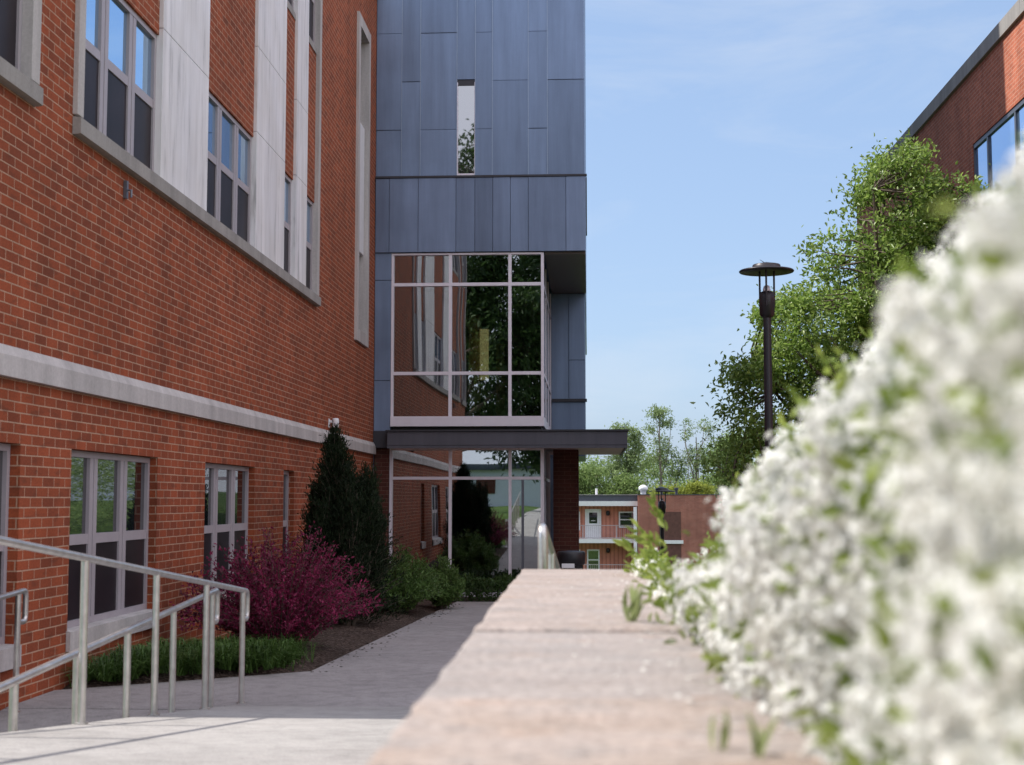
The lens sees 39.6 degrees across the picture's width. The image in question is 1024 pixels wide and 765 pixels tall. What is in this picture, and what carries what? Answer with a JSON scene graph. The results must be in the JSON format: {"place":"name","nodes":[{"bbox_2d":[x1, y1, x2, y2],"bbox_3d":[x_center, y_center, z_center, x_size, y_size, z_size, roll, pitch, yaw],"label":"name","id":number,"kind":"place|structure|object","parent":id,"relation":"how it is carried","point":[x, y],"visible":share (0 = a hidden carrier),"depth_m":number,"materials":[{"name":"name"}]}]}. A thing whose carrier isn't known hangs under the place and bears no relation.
{"place":"outdoors","nodes":[
{"label":"outdoors","id":0,"kind":"place"},
{"bbox_2d":[58,631,331,687],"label":"border grass","id":1,"kind":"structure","parent":0,"point":[266,653],"depth_m":12.61,"materials":[{"name":"green plant"}]},
{"bbox_2d":[6,602,494,709],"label":"path","id":2,"kind":"structure","parent":0,"point":[406,666],"depth_m":12.14,"materials":[{"name":"concrete"}]},
{"bbox_2d":[311,604,461,671],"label":"bark chips","id":3,"kind":"object","parent":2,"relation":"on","point":[380,642],"visible":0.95,"depth_m":16.57,"materials":[{"name":"brown wood"}]},
{"bbox_2d":[557,551,584,568],"bbox_3d":[0.849,2.922,20.395,0.410,1.015,0.445,0,-5,3],"label":"litter bin","id":4,"kind":"object","parent":2,"relation":"on","point":[571,559],"visible":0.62,"depth_m":20.28,"materials":[{"name":"black paint"}]},
{"bbox_2d":[538,523,559,568],"bbox_3d":[0.249,1.536,8.432,0.070,1.460,4.143,0,-5,3],"label":"handrail","id":5,"kind":"object","parent":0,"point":[547,558],"visible":0.27,"depth_m":6.44,"materials":[{"name":"metal"}]},
{"bbox_2d":[579,0,1017,493],"label":"sky","id":6,"kind":"structure","parent":0,"point":[717,130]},
{"bbox_3d":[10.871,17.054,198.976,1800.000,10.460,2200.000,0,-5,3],"label":"ground","id":7,"kind":"structure","parent":0,"visible":0},
{"bbox_2d":[0,708,186,732],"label":"ramp","id":8,"kind":"structure","parent":7,"relation":"on","point":[28,719],"depth_m":10.36,"materials":[{"name":"concrete"}]},
{"bbox_2d":[0,588,28,713],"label":"handrail","id":9,"kind":"object","parent":8,"relation":"on","point":[19,621],"visible":0.85,"depth_m":10.51,"materials":[{"name":"metal"}]},
{"bbox_2d":[0,588,219,731],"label":"handrail","id":10,"kind":"object","parent":8,"relation":"on","point":[12,684],"visible":0.67,"depth_m":8.56,"materials":[{"name":"metal"}]},
{"bbox_2d":[0,0,376,709],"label":"brick building","id":11,"kind":"structure","parent":7,"relation":"on","point":[186,268],"depth_m":14.91,"materials":[{"name":"brick"}]},
{"bbox_2d":[0,443,9,644],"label":"window","id":12,"kind":"structure","parent":11,"relation":"in","point":[4,448],"depth_m":10.92,"materials":[{"name":"paint"}]},
{"bbox_2d":[0,0,22,70],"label":"window","id":13,"kind":"structure","parent":11,"relation":"in","point":[10,10],"depth_m":11.05,"materials":[{"name":"glass"}]},
{"bbox_2d":[67,450,149,627],"bbox_3d":[-3.796,1.429,13.256,0.070,1.527,2.419,0,-5,3],"label":"window","id":14,"kind":"structure","parent":11,"relation":"in","point":[109,498],"depth_m":13.34,"materials":[{"name":"glass"}]},
{"bbox_2d":[83,0,156,171],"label":"window","id":15,"kind":"structure","parent":11,"relation":"in","point":[120,86],"depth_m":13.66,"materials":[{"name":"glass"}]},
{"bbox_2d":[203,463,248,588],"bbox_3d":[-3.566,1.777,17.468,0.070,1.527,2.424,0,-5,3],"label":"window","id":16,"kind":"structure","parent":11,"relation":"in","point":[226,486],"depth_m":17.57,"materials":[{"name":"glass"}]},
{"bbox_2d":[207,92,250,243],"bbox_3d":[-3.545,-2.597,17.577,0.070,1.498,2.366,0,-5,3],"label":"window","id":17,"kind":"structure","parent":11,"relation":"in","point":[229,145],"depth_m":17.70,"materials":[{"name":"glass"}]},
{"bbox_2d":[282,471,288,572],"bbox_3d":[-3.384,2.053,20.801,0.070,1.527,0.724,0,-5,3],"label":"window","id":18,"kind":"structure","parent":11,"relation":"in","point":[286,473],"depth_m":21.09,"materials":[{"name":"glass"}]},
{"bbox_2d":[284,174,290,273],"bbox_3d":[-3.364,-2.323,20.891,0.070,1.498,0.766,0,-5,3],"label":"window","id":19,"kind":"structure","parent":11,"relation":"in","point":[287,211],"depth_m":21.15,"materials":[{"name":"glass"}]},
{"bbox_2d":[288,0,293,9],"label":"window","id":20,"kind":"structure","parent":11,"relation":"in","point":[291,2],"depth_m":21.50,"materials":[{"name":"paint"}]},
{"bbox_2d":[306,197,312,290],"bbox_3d":[-3.275,-2.189,22.518,0.070,1.498,0.816,0,-5,3],"label":"window","id":21,"kind":"structure","parent":11,"relation":"in","point":[309,203],"depth_m":22.80,"materials":[{"name":"glass"}]},
{"bbox_2d":[309,0,314,44],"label":"window","id":22,"kind":"structure","parent":11,"relation":"in","point":[311,2],"depth_m":23.13,"materials":[{"name":"glass"}]},
{"bbox_2d":[328,418,338,427],"bbox_3d":[-3.009,0.712,24.022,0.177,0.223,0.120,0,-5,3],"label":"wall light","id":23,"kind":"object","parent":11,"relation":"attached to","point":[335,420],"visible":0.52,"depth_m":23.98,"materials":[{"name":"white paint"}]},
{"bbox_2d":[0,706,411,764],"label":"ramp","id":24,"kind":"structure","parent":7,"relation":"on","point":[286,735],"depth_m":6.21,"materials":[{"name":"concrete"}]},
{"bbox_2d":[0,536,249,724],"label":"handrail","id":25,"kind":"object","parent":24,"relation":"on","point":[87,559],"visible":0.9,"depth_m":8.71,"materials":[{"name":"metal"}]},
{"bbox_2d":[62,598,452,689],"bbox_3d":[-2.372,3.402,20.049,1.850,0.518,16.995,0,-5,3],"label":"mulch bed","id":26,"kind":"object","parent":7,"relation":"on","point":[341,639],"visible":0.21,"depth_m":16.00,"materials":[{"name":"brown soil"}]},
{"bbox_2d":[170,521,386,646],"bbox_3d":[-2.377,2.129,14.813,2.124,1.372,2.843,0,-5,3],"label":"burgundy shrub","id":27,"kind":"object","parent":26,"relation":"on","point":[277,607],"visible":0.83,"depth_m":14.39,"materials":[{"name":"purple plant"}]},
{"bbox_2d":[292,420,411,625],"bbox_3d":[-2.224,1.929,19.274,1.762,2.875,1.830,-4,-6,43],"label":"evergreen shrub","id":28,"kind":"object","parent":26,"relation":"on","point":[345,513],"visible":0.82,"depth_m":19.02,"materials":[{"name":"green plant"}]},
{"bbox_2d":[368,543,443,613],"bbox_3d":[-1.815,3.120,22.572,1.494,1.130,2.467,0,-5,3],"label":"green shrub","id":29,"kind":"object","parent":26,"relation":"on","point":[419,585],"visible":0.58,"depth_m":22.14,"materials":[{"name":"green plant"}]},
{"bbox_2d":[423,553,466,608],"bbox_3d":[-1.229,3.423,24.508,0.930,0.949,1.428,0,-5,3],"label":"green shrub","id":30,"kind":"object","parent":26,"relation":"on","point":[450,581],"visible":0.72,"depth_m":24.24,"materials":[{"name":"green plant"}]},
{"bbox_2d":[452,597,497,602],"bbox_3d":[0.482,4.490,27.900,3.900,0.445,1.580,0,-5,3],"label":"entrance bed","id":31,"kind":"object","parent":7,"relation":"on","point":[466,599],"depth_m":27.78,"materials":[{"name":"brown soil"}]},
{"bbox_2d":[454,572,516,601],"bbox_3d":[-0.017,4.048,27.887,3.987,0.641,1.412,0,-5,3],"label":"hedge","id":32,"kind":"object","parent":31,"relation":"on","point":[474,583],"visible":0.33,"depth_m":27.32,"materials":[{"name":"green plant"}]},
{"bbox_2d":[373,0,628,596],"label":"stair tower","id":33,"kind":"structure","parent":7,"relation":"on","point":[485,441],"depth_m":29.56,"materials":[{"name":"metal"}]},
{"bbox_2d":[457,80,474,174],"bbox_3d":[-0.951,-5.276,29.472,0.380,2.010,0.065,0,-5,3],"label":"slit window","id":34,"kind":"structure","parent":33,"relation":"in","point":[465,88],"depth_m":29.47,"materials":[{"name":"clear glass"}]},
{"bbox_2d":[579,457,615,494],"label":"woodland tree","id":35,"kind":"object","parent":7,"relation":"on","point":[586,485],"visible":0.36,"depth_m":132.73,"materials":[{"name":"green plant"}]},
{"bbox_2d":[367,569,835,764],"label":"retaining wall","id":36,"kind":"structure","parent":7,"relation":"on","point":[503,690],"depth_m":2.03,"materials":[{"name":"beige concrete"}]},
{"bbox_2d":[621,583,644,621],"bbox_3d":[0.281,0.509,3.252,0.066,0.106,0.036,-2,-5,24],"label":"weed","id":37,"kind":"object","parent":36,"relation":"on","point":[634,608],"visible":0.81,"depth_m":3.25,"materials":[{"name":"green plant"}]},
{"bbox_2d":[557,570,802,759],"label":"fallen petals","id":38,"kind":"object","parent":36,"relation":"on","point":[686,677],"visible":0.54,"depth_m":2.17,"materials":[{"name":"white plant"}]},
{"bbox_2d":[709,706,729,750],"bbox_3d":[0.231,0.393,1.585,0.021,0.063,0.018,-2,-5,22],"label":"weed","id":39,"kind":"object","parent":36,"relation":"on","point":[724,733],"visible":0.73,"depth_m":1.58,"materials":[{"name":"green plant"}]},
{"bbox_2d":[746,708,778,757],"bbox_3d":[0.270,0.388,1.544,0.022,0.065,0.046,1,-5,-16],"label":"weed","id":40,"kind":"object","parent":36,"relation":"on","point":[759,745],"visible":0.92,"depth_m":1.54,"materials":[{"name":"green plant"}]},
{"bbox_2d":[598,417,651,485],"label":"woodland tree","id":41,"kind":"object","parent":7,"relation":"on","point":[630,459],"visible":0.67,"depth_m":134.95,"materials":[{"name":"green plant"}]},
{"bbox_2d":[598,467,657,494],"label":"woodland tree","id":42,"kind":"object","parent":7,"relation":"on","point":[628,486],"visible":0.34,"depth_m":131.57,"materials":[{"name":"green plant"}]},
{"bbox_2d":[579,485,728,568],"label":"apartment house","id":43,"kind":"structure","parent":7,"relation":"on","point":[604,520],"depth_m":103.79,"materials":[{"name":"red brick"}]},
{"bbox_2d":[585,509,600,536],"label":"door","id":44,"kind":"structure","parent":43,"relation":"in","point":[591,517],"depth_m":105.75,"materials":[{"name":"white paint"}]},
{"bbox_2d":[587,549,599,568],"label":"window","id":45,"kind":"structure","parent":43,"relation":"in","point":[593,555],"depth_m":105.55,"materials":[{"name":"glass"}]},
{"bbox_2d":[619,512,633,527],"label":"window","id":46,"kind":"structure","parent":43,"relation":"in","point":[624,517],"depth_m":105.65,"materials":[{"name":"glass"}]},
{"bbox_2d":[649,486,674,554],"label":"lamp post","id":47,"kind":"object","parent":7,"relation":"on","point":[662,505],"visible":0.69,"depth_m":41.56,"materials":[{"name":"brown metal"}]},
{"bbox_2d":[637,403,688,486],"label":"woodland tree","id":48,"kind":"object","parent":7,"relation":"on","point":[658,413],"visible":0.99,"depth_m":137.14,"materials":[{"name":"green plant"}]},
{"bbox_2d":[579,420,782,493],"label":"woods","id":49,"kind":"object","parent":7,"relation":"on","point":[652,478],"visible":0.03,"depth_m":148.09,"materials":[{"name":"green plant"}]},
{"bbox_2d":[647,478,717,493],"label":"bright bush","id":50,"kind":"object","parent":7,"relation":"on","point":[695,487],"visible":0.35,"depth_m":118.55,"materials":[{"name":"green plant"}]},
{"bbox_2d":[673,415,723,481],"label":"woodland tree","id":51,"kind":"object","parent":7,"relation":"on","point":[697,456],"visible":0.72,"depth_m":136.02,"materials":[{"name":"green plant"}]},
{"bbox_2d":[690,427,756,493],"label":"woodland tree","id":52,"kind":"object","parent":7,"relation":"on","point":[713,473],"visible":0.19,"depth_m":131.44,"materials":[{"name":"green plant"}]},
{"bbox_2d":[739,260,793,450],"bbox_3d":[3.583,0.798,19.836,0.770,5.077,0.770,0,-5,3],"label":"lamp post","id":53,"kind":"object","parent":7,"relation":"on","point":[766,298],"visible":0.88,"depth_m":19.89,"materials":[{"name":"brown metal"}]},
{"bbox_2d":[612,132,1023,764],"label":"flowering hedge","id":54,"kind":"object","parent":7,"relation":"on","point":[802,598],"visible":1,"depth_m":1.06,"materials":[{"name":"white plant"}]},
{"bbox_2d":[680,128,990,513],"bbox_3d":[5.839,-0.125,24.311,5.871,8.261,3.454,0,-5,3],"label":"leafy tree","id":55,"kind":"object","parent":7,"relation":"on","point":[877,253],"visible":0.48,"depth_m":23.87,"materials":[{"name":"green plant"}]},
{"bbox_2d":[854,0,1023,562],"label":"brick building","id":56,"kind":"structure","parent":7,"relation":"on","point":[970,118],"depth_m":30.11,"materials":[{"name":"red brick"},{"name":"grey metal"},{"name":"glass"}]},
{"bbox_2d":[973,98,1023,193],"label":"ribbon window","id":57,"kind":"structure","parent":56,"relation":"in","point":[994,146],"depth_m":28.95,"materials":[{"name":"clear glass"}]}
]}

